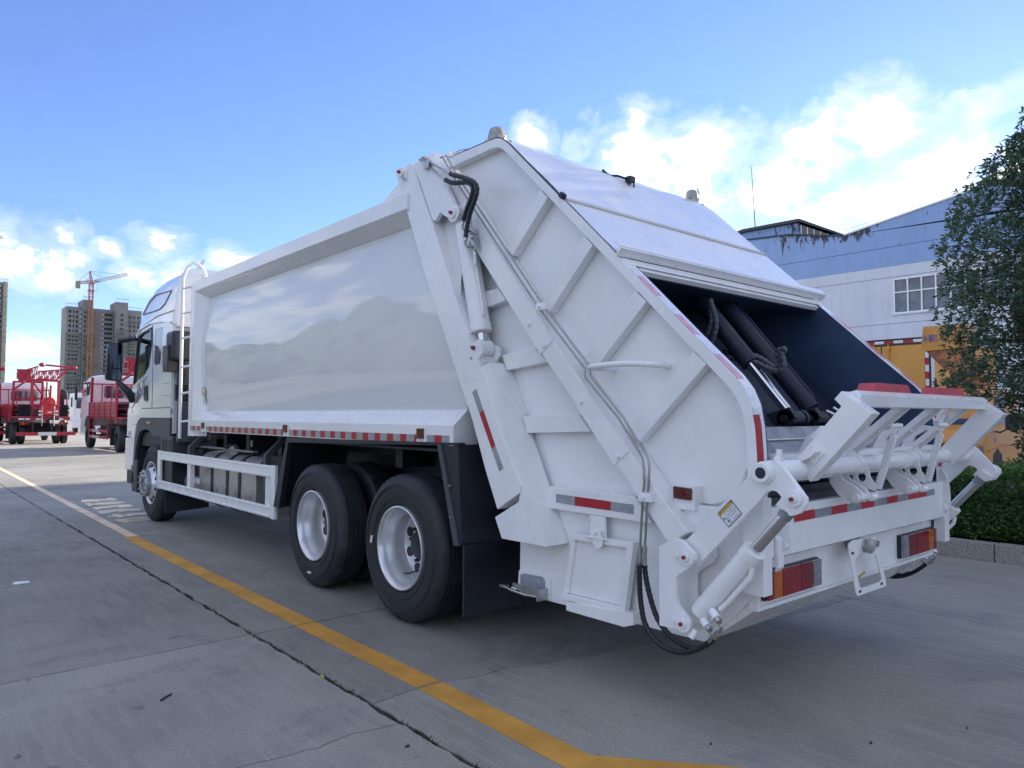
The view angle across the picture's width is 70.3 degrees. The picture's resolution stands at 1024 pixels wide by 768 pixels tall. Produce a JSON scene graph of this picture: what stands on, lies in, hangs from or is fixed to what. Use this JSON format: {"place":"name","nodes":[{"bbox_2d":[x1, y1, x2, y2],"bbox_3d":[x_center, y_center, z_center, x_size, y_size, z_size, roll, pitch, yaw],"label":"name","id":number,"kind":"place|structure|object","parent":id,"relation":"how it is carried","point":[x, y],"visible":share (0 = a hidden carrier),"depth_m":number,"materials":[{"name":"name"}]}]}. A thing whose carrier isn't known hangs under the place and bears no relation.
{"place":"outdoors","nodes":[
{"label":"outdoors","id":0,"kind":"place"},
{"bbox_2d":[0,278,8,383],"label":"apartment tower","id":1,"kind":"structure","parent":0,"point":[4,285],"depth_m":375.31,"materials":[{"name":"concrete"}]},
{"bbox_2d":[59,295,142,399],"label":"apartment tower","id":2,"kind":"structure","parent":0,"point":[116,321],"depth_m":403.50,"materials":[{"name":"concrete"}]},
{"bbox_2d":[67,524,488,767],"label":"joint grass","id":3,"kind":"structure","parent":0,"point":[349,692],"depth_m":4.17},
{"bbox_2d":[0,420,1023,767],"bbox_3d":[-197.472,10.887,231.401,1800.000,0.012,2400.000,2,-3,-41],"label":"ground","id":4,"kind":"structure","parent":0,"point":[104,650],"depth_m":4.18,"materials":[{"name":"concrete"}]},
{"bbox_2d":[13,581,29,584],"bbox_3d":[-4.197,1.701,6.216,0.119,0.011,0.108,2,-3,-41],"label":"paper scrap","id":5,"kind":"object","parent":4,"relation":"on","point":[20,582],"visible":1,"depth_m":6.20,"materials":[{"name":"white paper"}]},
{"bbox_2d":[0,363,76,443],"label":"drill truck","id":6,"kind":"object","parent":4,"relation":"on","point":[29,406],"visible":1,"depth_m":36.11,"materials":[{"name":"metal"}]},
{"bbox_2d":[55,392,99,432],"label":"white lorry","id":7,"kind":"object","parent":4,"relation":"on","point":[74,410],"visible":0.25,"depth_m":56.17,"materials":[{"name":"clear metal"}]},
{"bbox_2d":[75,271,128,380],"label":"tower crane","id":8,"kind":"object","parent":4,"relation":"on","point":[78,283],"visible":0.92,"depth_m":397.45,"materials":[{"name":"beige"}]},
{"bbox_2d":[81,498,149,521],"bbox_3d":[-6.075,1.914,11.166,0.593,0.002,3.344,2,-3,-39],"label":"floor lettering","id":9,"kind":"object","parent":4,"relation":"on","point":[113,510],"visible":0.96,"depth_m":11.15,"materials":[{"name":"paint"}]},
{"bbox_2d":[75,357,159,451],"bbox_3d":[-16.162,0.754,30.900,2.930,3.990,8.146,2,-3,-41],"label":"drill truck","id":10,"kind":"object","parent":4,"relation":"on","point":[104,405],"visible":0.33,"depth_m":31.35,"materials":[{"name":"red metal"}]},
{"bbox_2d":[0,467,743,767],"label":"yellow line","id":11,"kind":"object","parent":4,"relation":"on","point":[556,750],"visible":1,"depth_m":3.92,"materials":[{"name":"paint"}]},
{"bbox_2d":[104,125,1007,655],"bbox_3d":[-1.455,0.077,7.641,2.902,3.394,10.847,2,-3,-41],"label":"garbage truck","id":12,"kind":"object","parent":4,"relation":"on","point":[496,369],"visible":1,"depth_m":4.58,"materials":[{"name":"white metal"}]},
{"bbox_2d":[866,337,996,388],"bbox_3d":[12.155,0.630,21.584,5.275,3.550,2.500,2,-3,-41],"label":"orange box truck","id":13,"kind":"object","parent":4,"relation":"on","point":[913,360],"visible":0.16,"depth_m":19.44,"materials":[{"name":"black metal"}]},
{"bbox_2d":[921,324,1023,482],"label":"orange platform truck","id":14,"kind":"object","parent":4,"relation":"on","point":[997,442],"visible":0.11,"depth_m":15.46,"materials":[{"name":"paint"}]},
{"bbox_2d":[935,537,1023,565],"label":"kerb","id":15,"kind":"structure","parent":4,"relation":"on","point":[1004,553],"depth_m":7.32,"materials":[{"name":"stone"}]},
{"bbox_2d":[949,536,1022,544],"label":"planting bed","id":16,"kind":"object","parent":4,"relation":"on","point":[982,540],"depth_m":7.86,"materials":[{"name":"grey concrete"}]},
{"bbox_2d":[927,104,1023,461],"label":"broadleaf tree","id":17,"kind":"object","parent":16,"relation":"on","point":[1014,177],"visible":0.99,"depth_m":9.40,"materials":[{"name":"green plant"}]},
{"bbox_2d":[949,457,1023,544],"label":"clipped hedge","id":18,"kind":"object","parent":16,"relation":"on","point":[992,510],"visible":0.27,"depth_m":7.56,"materials":[{"name":"green plant"}]},
{"bbox_2d":[0,0,1023,400],"label":"sky","id":19,"kind":"structure","parent":0,"point":[145,140],"materials":[{"name":"blue"}]},
{"bbox_2d":[737,165,1023,414],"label":"warehouse","id":20,"kind":"structure","parent":0,"point":[879,280],"depth_m":39.41,"materials":[{"name":"grey"}]},
{"bbox_2d":[892,265,1019,314],"bbox_3d":[22.684,-4.751,36.321,0.200,1.950,7.000,2,-3,-41],"label":"window","id":21,"kind":"structure","parent":20,"relation":"in","point":[914,294],"depth_m":37.85,"materials":[{"name":"grey glass"}]},
{"bbox_2d":[995,459,1023,484],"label":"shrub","id":22,"kind":"object","parent":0,"point":[1016,479],"visible":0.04,"depth_m":9.26,"materials":[{"name":"green plant"}]}
]}

